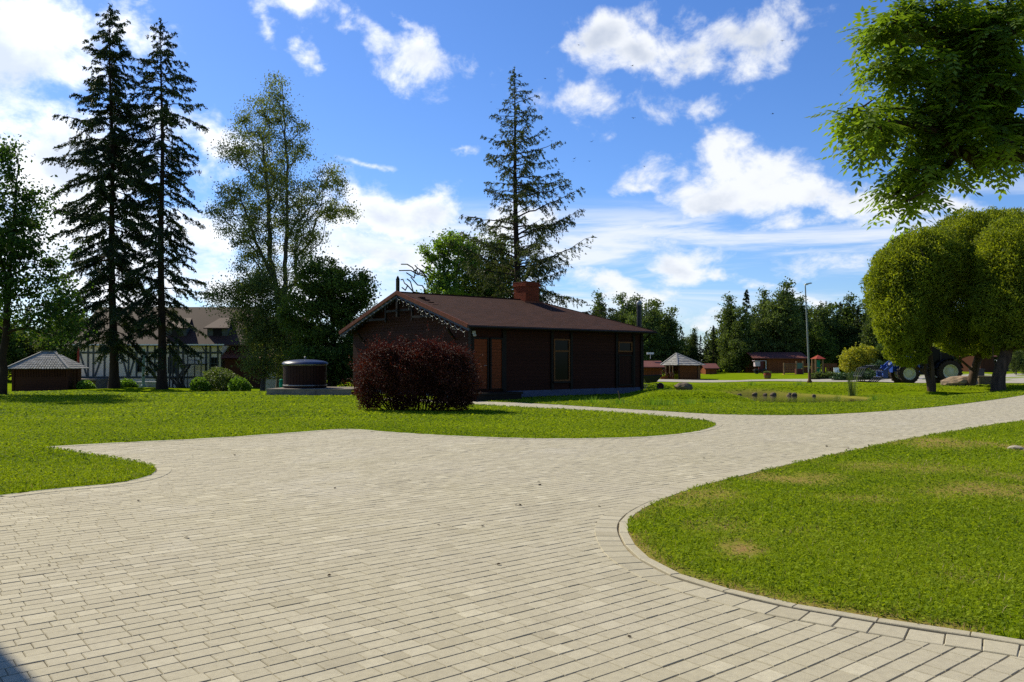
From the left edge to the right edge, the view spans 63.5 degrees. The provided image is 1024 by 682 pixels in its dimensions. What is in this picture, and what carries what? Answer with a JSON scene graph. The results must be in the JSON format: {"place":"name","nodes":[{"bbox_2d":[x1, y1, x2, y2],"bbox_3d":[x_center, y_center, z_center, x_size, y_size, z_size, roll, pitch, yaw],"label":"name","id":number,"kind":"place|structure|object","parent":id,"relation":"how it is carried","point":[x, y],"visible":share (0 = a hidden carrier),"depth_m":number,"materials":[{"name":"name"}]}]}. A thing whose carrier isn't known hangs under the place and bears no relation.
{"place":"outdoors","nodes":[
{"label":"outdoors","id":0,"kind":"place"},
{"bbox_2d":[0,395,1023,681],"bbox_3d":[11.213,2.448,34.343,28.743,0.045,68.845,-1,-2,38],"label":"paving","id":1,"kind":"structure","parent":0,"point":[406,541],"depth_m":6.25,"materials":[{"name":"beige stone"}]},
{"bbox_2d":[0,368,1023,639],"bbox_3d":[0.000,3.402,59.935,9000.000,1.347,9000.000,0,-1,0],"label":"lawn","id":2,"kind":"structure","parent":0,"point":[746,544],"depth_m":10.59,"materials":[{"name":"green plant"}]},
{"bbox_2d":[0,315,32,369],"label":"alder tree","id":3,"kind":"object","parent":2,"relation":"on","point":[13,352],"visible":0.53,"depth_m":101.16,"materials":[{"name":"green plant"}]},
{"bbox_2d":[8,321,37,376],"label":"alder tree","id":4,"kind":"object","parent":2,"relation":"on","point":[31,349],"visible":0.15,"depth_m":105.28,"materials":[{"name":"green plant"}]},
{"bbox_2d":[8,351,88,390],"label":"garden hut","id":5,"kind":"object","parent":2,"relation":"on","point":[30,373],"visible":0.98,"depth_m":70.99,"materials":[{"name":"brown wood"}]},
{"bbox_2d":[0,133,97,393],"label":"maple tree","id":6,"kind":"object","parent":2,"relation":"on","point":[12,241],"visible":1,"depth_m":39.88,"materials":[{"name":"green plant"}]},
{"bbox_2d":[44,339,76,367],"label":"alder tree","id":7,"kind":"object","parent":2,"relation":"on","point":[69,356],"visible":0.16,"depth_m":102.86,"materials":[{"name":"green plant"}]},
{"bbox_2d":[28,311,94,367],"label":"alder tree","id":8,"kind":"object","parent":2,"relation":"on","point":[43,346],"visible":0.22,"depth_m":104.04,"materials":[{"name":"green plant"}]},
{"bbox_2d":[47,320,82,365],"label":"alder tree","id":9,"kind":"object","parent":2,"relation":"on","point":[74,355],"visible":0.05,"depth_m":103.43,"materials":[{"name":"green plant"}]},
{"bbox_2d":[76,380,96,389],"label":"garden bush","id":10,"kind":"object","parent":2,"relation":"on","point":[87,384],"visible":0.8,"depth_m":71.57,"materials":[{"name":"green plant"}]},
{"bbox_2d":[40,3,175,388],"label":"spruce tree","id":11,"kind":"object","parent":2,"relation":"on","point":[112,243],"visible":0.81,"depth_m":65.53,"materials":[{"name":"green plant"}]},
{"bbox_2d":[120,378,138,387],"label":"garden bush","id":12,"kind":"object","parent":2,"relation":"on","point":[127,383],"visible":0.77,"depth_m":68.55,"materials":[{"name":"green plant"}]},
{"bbox_2d":[141,349,145,386],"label":"steel pole","id":13,"kind":"object","parent":2,"relation":"on","point":[143,382],"visible":0.52,"depth_m":73.85,"materials":[{"name":"grey metal"}]},
{"bbox_2d":[136,381,155,387],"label":"bench","id":14,"kind":"object","parent":2,"relation":"on","point":[150,384],"visible":0.46,"depth_m":74.58,"materials":[{"name":"metal"}]},
{"bbox_2d":[108,17,211,389],"bbox_3d":[-27.702,-10.867,64.730,7.612,29.273,8.048,0,-1,0],"label":"spruce tree","id":15,"kind":"object","parent":2,"relation":"on","point":[159,320],"visible":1,"depth_m":64.43,"materials":[{"name":"green plant"}]},
{"bbox_2d":[73,307,304,388],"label":"half timbered building","id":16,"kind":"structure","parent":2,"relation":"on","point":[215,346],"depth_m":79.97,"materials":[{"name":"white paint"}]},
{"bbox_2d":[169,346,206,387],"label":"fire escape","id":17,"kind":"object","parent":16,"relation":"attached to","point":[179,383],"visible":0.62,"depth_m":78.29,"materials":[{"name":"black metal"}]},
{"bbox_2d":[210,357,217,368],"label":"window","id":18,"kind":"structure","parent":16,"relation":"in","point":[213,360],"depth_m":79.92,"materials":[{"name":"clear glass"}]},
{"bbox_2d":[189,377,212,390],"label":"garden bush","id":19,"kind":"object","parent":2,"relation":"on","point":[199,384],"visible":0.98,"depth_m":65.53,"materials":[{"name":"green plant"}]},
{"bbox_2d":[203,366,239,390],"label":"garden bush","id":20,"kind":"object","parent":2,"relation":"on","point":[222,382],"visible":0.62,"depth_m":67.13,"materials":[{"name":"green plant"}]},
{"bbox_2d":[227,376,252,390],"bbox_3d":[-21.076,3.344,63.931,1.996,1.319,1.937,0,-1,0],"label":"garden bush","id":21,"kind":"object","parent":2,"relation":"on","point":[235,385],"visible":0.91,"depth_m":63.51,"materials":[{"name":"green plant"}]},
{"bbox_2d":[187,262,319,390],"bbox_3d":[-17.823,-0.972,58.047,10.183,9.201,6.105,0,-1,0],"label":"goat willow tree","id":22,"kind":"object","parent":2,"relation":"on","point":[246,290],"visible":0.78,"depth_m":57.36,"materials":[{"name":"green plant"}]},
{"bbox_2d":[265,372,275,388],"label":"block wall","id":23,"kind":"structure","parent":2,"relation":"on","point":[271,382],"depth_m":61.94,"materials":[{"name":"concrete"}]},
{"bbox_2d":[198,70,364,387],"bbox_3d":[-16.902,-8.076,59.589,11.457,23.422,7.993,-1,-2,24],"label":"birch tree","id":24,"kind":"object","parent":2,"relation":"on","point":[251,221],"visible":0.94,"depth_m":59.75,"materials":[{"name":"green plant"}]},
{"bbox_2d":[266,387,353,394],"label":"deck platform","id":25,"kind":"structure","parent":2,"relation":"on","point":[316,391],"depth_m":38.77,"materials":[{"name":"grey concrete"}]},
{"bbox_2d":[282,357,327,387],"bbox_3d":[-10.154,1.518,40.575,2.205,1.514,2.205,0,-1,0],"label":"hot tub","id":26,"kind":"object","parent":25,"relation":"on","point":[305,373],"visible":1,"depth_m":39.69,"materials":[{"name":"wood"}]},
{"bbox_2d":[270,250,386,386],"bbox_3d":[-11.529,-1.137,51.951,7.494,9.196,6.189,0,-1,0],"label":"linden tree","id":27,"kind":"object","parent":2,"relation":"on","point":[328,290],"visible":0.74,"depth_m":51.07,"materials":[{"name":"green plant"}]},
{"bbox_2d":[341,322,483,410],"bbox_3d":[-3.219,0.808,26.510,4.802,2.928,2.718,0,-1,0],"label":"barberry bush","id":28,"kind":"object","parent":2,"relation":"on","point":[395,387],"visible":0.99,"depth_m":26.18,"materials":[{"name":"red plant"}]},
{"bbox_2d":[399,227,483,295],"bbox_3d":[-5.321,-2.668,62.215,6.538,11.639,5.126,0,-1,0],"label":"walnut tree","id":29,"kind":"object","parent":2,"relation":"on","point":[444,280],"visible":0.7,"depth_m":61.61,"materials":[{"name":"green plant"}]},
{"bbox_2d":[454,223,524,297],"bbox_3d":[-1.786,-3.044,64.050,7.642,12.408,6.063,0,-1,0],"label":"linden tree","id":30,"kind":"object","parent":2,"relation":"on","point":[489,291],"visible":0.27,"depth_m":63.30,"materials":[{"name":"green plant"}]},
{"bbox_2d":[339,276,656,402],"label":"sauna house","id":31,"kind":"structure","parent":2,"relation":"on","point":[517,364],"depth_m":37.97,"materials":[{"name":"brown wood"}]},
{"bbox_2d":[396,296,465,336],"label":"string lights","id":32,"kind":"object","parent":31,"relation":"hanging from","point":[431,316],"visible":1,"depth_m":35.77,"materials":[{"name":"plastic"}]},
{"bbox_2d":[472,337,488,389],"bbox_3d":[-1.318,0.938,34.606,0.868,2.180,0.112,1,-2,-39],"label":"door","id":33,"kind":"structure","parent":31,"relation":"in","point":[479,345],"depth_m":34.69,"materials":[{"name":"wood"}]},
{"bbox_2d":[489,338,502,388],"bbox_3d":[-0.661,0.952,35.169,0.693,2.180,0.070,1,-2,-39],"label":"door panel","id":34,"kind":"structure","parent":31,"relation":"in","point":[495,372],"depth_m":35.16,"materials":[{"name":"brown wood"}]},
{"bbox_2d":[553,339,570,382],"bbox_3d":[2.264,0.901,37.549,1.088,2.000,0.120,1,-2,-39],"label":"window","id":35,"kind":"structure","parent":31,"relation":"in","point":[561,347],"depth_m":37.57,"materials":[{"name":"brown glass"}]},
{"bbox_2d":[618,342,631,351],"bbox_3d":[5.501,0.286,40.230,0.981,0.500,0.070,1,-2,-39],"label":"window","id":36,"kind":"structure","parent":31,"relation":"in","point":[622,346],"depth_m":40.22,"materials":[{"name":"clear glass"}]},
{"bbox_2d":[618,355,632,385],"bbox_3d":[5.500,1.415,40.186,0.981,1.500,0.070,1,-2,-39],"label":"door","id":37,"kind":"structure","parent":31,"relation":"in","point":[625,362],"depth_m":40.20,"materials":[{"name":"brown wood"}]},
{"bbox_2d":[446,66,620,318],"bbox_3d":[1.005,-7.918,56.220,10.766,21.706,10.996,-1,-2,43],"label":"spruce tree","id":38,"kind":"object","parent":2,"relation":"on","point":[537,261],"visible":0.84,"depth_m":55.79,"materials":[{"name":"green plant"}]},
{"bbox_2d":[590,288,610,317],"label":"birch tree","id":39,"kind":"object","parent":2,"relation":"on","point":[599,304],"visible":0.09,"depth_m":117.67,"materials":[{"name":"green plant"}]},
{"bbox_2d":[608,308,636,322],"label":"alder tree","id":40,"kind":"object","parent":2,"relation":"on","point":[622,317],"visible":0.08,"depth_m":117.34,"materials":[{"name":"green plant"}]},
{"bbox_2d":[608,291,637,321],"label":"birch tree","id":41,"kind":"object","parent":2,"relation":"on","point":[621,303],"visible":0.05,"depth_m":122.91,"materials":[{"name":"green plant"}]},
{"bbox_2d":[628,292,644,315],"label":"birch tree","id":42,"kind":"object","parent":2,"relation":"on","point":[636,300],"visible":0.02,"depth_m":124.73,"materials":[{"name":"green plant"}]},
{"bbox_2d":[625,311,667,360],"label":"alder tree","id":43,"kind":"object","parent":2,"relation":"on","point":[650,340],"visible":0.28,"depth_m":111.99,"materials":[{"name":"green plant"}]},
{"bbox_2d":[640,396,661,404],"bbox_3d":[5.094,2.178,29.813,0.905,0.406,0.774,0,-1,0],"label":"grass tuft","id":44,"kind":"object","parent":2,"relation":"on","point":[649,402],"visible":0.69,"depth_m":29.76,"materials":[{"name":"green plant"}]},
{"bbox_2d":[632,299,672,360],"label":"birch tree","id":45,"kind":"object","parent":2,"relation":"on","point":[654,318],"visible":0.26,"depth_m":115.43,"materials":[{"name":"green plant"}]},
{"bbox_2d":[644,375,663,388],"bbox_3d":[7.374,2.253,44.856,1.777,0.848,0.704,0,-1,-4],"label":"wheelbarrow","id":46,"kind":"object","parent":2,"relation":"on","point":[651,378],"visible":0.78,"depth_m":44.63,"materials":[{"name":"black metal"}]},
{"bbox_2d":[644,361,664,374],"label":"board shed","id":47,"kind":"structure","parent":2,"relation":"on","point":[653,367],"depth_m":91.91,"materials":[{"name":"brown wood"}]},
{"bbox_2d":[650,298,663,314],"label":"birch tree","id":48,"kind":"object","parent":2,"relation":"on","point":[658,306],"visible":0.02,"depth_m":125.26,"materials":[{"name":"green plant"}]},
{"bbox_2d":[654,397,679,405],"bbox_3d":[5.476,2.180,29.604,0.952,0.392,0.725,1,-2,-28],"label":"grass tuft","id":49,"kind":"object","parent":2,"relation":"on","point":[663,402],"visible":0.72,"depth_m":29.46,"materials":[{"name":"green plant"}]},
{"bbox_2d":[655,314,683,360],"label":"alder tree","id":50,"kind":"object","parent":2,"relation":"on","point":[665,334],"visible":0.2,"depth_m":116.42,"materials":[{"name":"green plant"}]},
{"bbox_2d":[660,316,679,371],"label":"birch tree","id":51,"kind":"object","parent":2,"relation":"on","point":[671,334],"visible":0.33,"depth_m":116.59,"materials":[{"name":"green plant"}]},
{"bbox_2d":[654,305,689,370],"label":"birch tree","id":52,"kind":"object","parent":2,"relation":"on","point":[680,344],"visible":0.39,"depth_m":116.72,"materials":[{"name":"green plant"}]},
{"bbox_2d":[660,353,705,379],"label":"hexagonal gazebo","id":53,"kind":"object","parent":2,"relation":"on","point":[688,368],"visible":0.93,"depth_m":85.32,"materials":[{"name":"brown wood"}]},
{"bbox_2d":[674,382,692,389],"bbox_3d":[7.488,1.969,36.139,0.820,0.330,0.608,-1,-2,25],"label":"boulder","id":54,"kind":"object","parent":2,"relation":"on","point":[683,386],"visible":0.99,"depth_m":35.93,"materials":[{"name":"grey stone"}]},
{"bbox_2d":[679,334,698,356],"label":"alder tree","id":55,"kind":"object","parent":2,"relation":"on","point":[685,340],"visible":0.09,"depth_m":127.22,"materials":[{"name":"green plant"}]},
{"bbox_2d":[686,328,701,361],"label":"birch tree","id":56,"kind":"object","parent":2,"relation":"on","point":[692,353],"visible":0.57,"depth_m":122.85,"materials":[{"name":"green plant"}]},
{"bbox_2d":[697,335,705,362],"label":"spruce tree","id":57,"kind":"object","parent":2,"relation":"on","point":[702,357],"visible":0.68,"depth_m":122.85,"materials":[{"name":"green plant"}]},
{"bbox_2d":[703,331,709,361],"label":"spruce tree","id":58,"kind":"object","parent":2,"relation":"on","point":[706,347],"visible":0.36,"depth_m":128.43,"materials":[{"name":"green plant"}]},
{"bbox_2d":[700,363,719,373],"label":"board shed","id":59,"kind":"structure","parent":2,"relation":"on","point":[709,368],"depth_m":104.02,"materials":[{"name":"brown wood"}]},
{"bbox_2d":[708,325,719,369],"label":"spruce tree","id":60,"kind":"object","parent":2,"relation":"on","point":[713,352],"visible":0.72,"depth_m":122.22,"materials":[{"name":"green plant"}]},
{"bbox_2d":[698,308,730,371],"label":"birch tree","id":61,"kind":"object","parent":2,"relation":"on","point":[718,333],"visible":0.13,"depth_m":123.88,"materials":[{"name":"green plant"}]},
{"bbox_2d":[713,291,745,372],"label":"birch tree","id":62,"kind":"object","parent":2,"relation":"on","point":[727,321],"visible":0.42,"depth_m":117.44,"materials":[{"name":"green plant"}]},
{"bbox_2d":[718,304,764,372],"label":"birch tree","id":63,"kind":"object","parent":2,"relation":"on","point":[742,344],"visible":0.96,"depth_m":115.21,"materials":[{"name":"green plant"}]},
{"bbox_2d":[740,290,752,330],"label":"spruce tree","id":64,"kind":"object","parent":2,"relation":"on","point":[747,299],"visible":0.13,"depth_m":124.44,"materials":[{"name":"green plant"}]},
{"bbox_2d":[747,303,760,329],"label":"birch tree","id":65,"kind":"object","parent":2,"relation":"on","point":[754,310],"visible":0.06,"depth_m":125.36,"materials":[{"name":"green plant"}]},
{"bbox_2d":[753,361,766,373],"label":"covered cart","id":66,"kind":"object","parent":2,"relation":"on","point":[760,364],"visible":0.89,"depth_m":103.52,"materials":[{"name":"brown fabric"}]},
{"bbox_2d":[754,285,773,317],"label":"birch tree","id":67,"kind":"object","parent":2,"relation":"on","point":[764,295],"visible":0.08,"depth_m":125.82,"materials":[{"name":"green plant"}]},
{"bbox_2d":[747,316,784,351],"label":"alder tree","id":68,"kind":"object","parent":2,"relation":"on","point":[761,334],"visible":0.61,"depth_m":116.25,"materials":[{"name":"green plant"}]},
{"bbox_2d":[763,371,771,378],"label":"barrel planter","id":69,"kind":"object","parent":2,"relation":"on","point":[766,375],"visible":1,"depth_m":85.93,"materials":[{"name":"wood"}]},
{"bbox_2d":[743,352,807,372],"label":"board cottage","id":70,"kind":"structure","parent":2,"relation":"on","point":[773,362],"depth_m":111.93,"materials":[{"name":"brown wood"}]},
{"bbox_2d":[753,290,811,351],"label":"alder tree","id":71,"kind":"object","parent":2,"relation":"on","point":[786,328],"visible":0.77,"depth_m":116.61,"materials":[{"name":"green plant"}]},
{"bbox_2d":[772,276,805,352],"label":"birch tree","id":72,"kind":"object","parent":2,"relation":"on","point":[786,284],"visible":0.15,"depth_m":118.54,"materials":[{"name":"green plant"}]},
{"bbox_2d":[764,290,821,368],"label":"birch tree","id":73,"kind":"object","parent":2,"relation":"on","point":[799,317],"visible":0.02,"depth_m":122.97,"materials":[{"name":"green plant"}]},
{"bbox_2d":[783,361,803,374],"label":"climbing frame","id":74,"kind":"object","parent":2,"relation":"on","point":[799,369],"visible":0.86,"depth_m":99.88,"materials":[{"name":"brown wood"}]},
{"bbox_2d":[795,293,810,344],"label":"birch tree","id":75,"kind":"object","parent":2,"relation":"on","point":[802,309],"visible":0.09,"depth_m":124.01,"materials":[{"name":"green plant"}]},
{"bbox_2d":[804,282,811,382],"bbox_3d":[21.073,-0.597,58.801,0.504,7.148,0.331,0,-1,0],"label":"street lamp","id":76,"kind":"object","parent":2,"relation":"on","point":[809,376],"visible":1,"depth_m":58.74,"materials":[{"name":"metal"}]},
{"bbox_2d":[811,369,828,378],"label":"shrub","id":77,"kind":"object","parent":2,"relation":"on","point":[818,375],"visible":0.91,"depth_m":73.60,"materials":[{"name":"green plant"}]},
{"bbox_2d":[800,321,842,371],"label":"alder tree","id":78,"kind":"object","parent":2,"relation":"on","point":[820,344],"visible":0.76,"depth_m":119.38,"materials":[{"name":"green plant"}]},
{"bbox_2d":[805,298,849,371],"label":"alder tree","id":79,"kind":"object","parent":2,"relation":"on","point":[821,314],"visible":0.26,"depth_m":126.14,"materials":[{"name":"green plant"}]},
{"bbox_2d":[824,363,836,372],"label":"lattice fence","id":80,"kind":"object","parent":2,"relation":"on","point":[829,365],"visible":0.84,"depth_m":111.90,"materials":[{"name":"brown wood"}]},
{"bbox_2d":[814,302,857,370],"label":"alder tree","id":81,"kind":"object","parent":2,"relation":"on","point":[839,314],"visible":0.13,"depth_m":128.34,"materials":[{"name":"green plant"}]},
{"bbox_2d":[829,372,857,379],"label":"shrub","id":82,"kind":"object","parent":2,"relation":"on","point":[841,376],"visible":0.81,"depth_m":69.61,"materials":[{"name":"green plant"}]},
{"bbox_2d":[832,291,863,370],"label":"birch tree","id":83,"kind":"object","parent":2,"relation":"on","point":[849,299],"visible":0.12,"depth_m":129.21,"materials":[{"name":"green plant"}]},
{"bbox_2d":[834,316,865,356],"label":"alder tree","id":84,"kind":"object","parent":2,"relation":"on","point":[851,340],"visible":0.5,"depth_m":126.11,"materials":[{"name":"green plant"}]},
{"bbox_2d":[838,296,869,366],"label":"birch tree","id":85,"kind":"object","parent":2,"relation":"on","point":[861,306],"visible":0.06,"depth_m":125.92,"materials":[{"name":"green plant"}]},
{"bbox_2d":[848,305,862,356],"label":"spruce tree","id":86,"kind":"object","parent":2,"relation":"on","point":[857,311],"visible":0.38,"depth_m":126.14,"materials":[{"name":"green plant"}]},
{"bbox_2d":[837,342,880,372],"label":"golden bush","id":87,"kind":"object","parent":2,"relation":"on","point":[859,357],"visible":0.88,"depth_m":75.42,"materials":[{"name":"yellow plant"}]},
{"bbox_2d":[851,368,881,379],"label":"shrub","id":88,"kind":"object","parent":2,"relation":"on","point":[869,376],"visible":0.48,"depth_m":69.45,"materials":[{"name":"green plant"}]},
{"bbox_2d":[858,310,878,369],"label":"birch tree","id":89,"kind":"object","parent":2,"relation":"on","point":[870,336],"visible":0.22,"depth_m":120.20,"materials":[{"name":"green plant"}]},
{"bbox_2d":[866,358,889,378],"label":"shrub","id":90,"kind":"object","parent":2,"relation":"on","point":[879,363],"visible":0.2,"depth_m":73.88,"materials":[{"name":"green plant"}]},
{"bbox_2d":[872,342,895,363],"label":"alder tree","id":91,"kind":"object","parent":2,"relation":"on","point":[880,348],"visible":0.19,"depth_m":75.42,"materials":[{"name":"green plant"}]},
{"bbox_2d":[853,343,962,382],"bbox_3d":[29.383,1.617,61.561,7.182,3.089,2.340,0,-1,4],"label":"tractor","id":92,"kind":"object","parent":2,"relation":"on","point":[946,365],"visible":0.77,"depth_m":60.77,"materials":[{"name":"metal"}]},
{"bbox_2d":[805,0,1023,246],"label":"ash tree","id":93,"kind":"object","parent":2,"relation":"on","point":[966,106],"visible":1,"depth_m":12.84,"materials":[{"name":"green plant"}]},
{"bbox_2d":[858,223,975,391],"bbox_3d":[25.256,-1.990,51.525,6.764,10.633,6.374,0,-1,0],"label":"willow tree","id":94,"kind":"object","parent":2,"relation":"on","point":[908,283],"visible":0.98,"depth_m":49.84,"materials":[{"name":"green plant"}]},
{"bbox_2d":[940,376,977,385],"bbox_3d":[29.176,2.582,53.906,2.253,0.627,1.042,0,-1,8],"label":"boulder","id":95,"kind":"object","parent":2,"relation":"on","point":[957,380],"visible":0.77,"depth_m":53.66,"materials":[{"name":"beige stone"}]},
{"bbox_2d":[932,204,1023,385],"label":"willow tree","id":96,"kind":"object","parent":2,"relation":"on","point":[961,334],"visible":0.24,"depth_m":51.85,"materials":[{"name":"green plant"}]},
{"bbox_2d":[959,354,997,371],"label":"board shed","id":97,"kind":"structure","parent":2,"relation":"on","point":[987,364],"depth_m":119.93,"materials":[{"name":"brown wood"}]},
{"bbox_2d":[977,376,991,384],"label":"stone block","id":98,"kind":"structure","parent":2,"relation":"on","point":[984,380],"depth_m":54.59,"materials":[{"name":"grey stone"}]},
{"bbox_2d":[963,212,1023,390],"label":"willow tree","id":99,"kind":"object","parent":2,"relation":"on","point":[1003,333],"visible":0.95,"depth_m":47.73,"materials":[{"name":"green plant"}]},
{"bbox_2d":[1008,350,1023,374],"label":"alder tree","id":100,"kind":"object","parent":2,"relation":"on","point":[1016,362],"visible":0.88,"depth_m":96.18,"materials":[{"name":"green plant"}]},
{"bbox_2d":[742,395,873,402],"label":"water","id":101,"kind":"structure","parent":0,"point":[783,398],"depth_m":46.64,"materials":[{"name":"liquid"}]},
{"bbox_2d":[846,368,858,395],"bbox_3d":[19.882,2.407,48.213,1.087,1.718,0.970,0,-1,0],"label":"reed clump","id":102,"kind":"object","parent":101,"relation":"on","point":[851,386],"visible":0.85,"depth_m":48.11,"materials":[{"name":"green plant"}]},
{"bbox_2d":[811,355,824,372],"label":"play tower","id":103,"kind":"structure","parent":0,"point":[817,367],"depth_m":108.00,"materials":[{"name":"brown wood"}]},
{"bbox_2d":[657,374,1023,382],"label":"path","id":104,"kind":"structure","parent":0,"point":[1016,380],"depth_m":67.76,"materials":[{"name":"grey concrete"}]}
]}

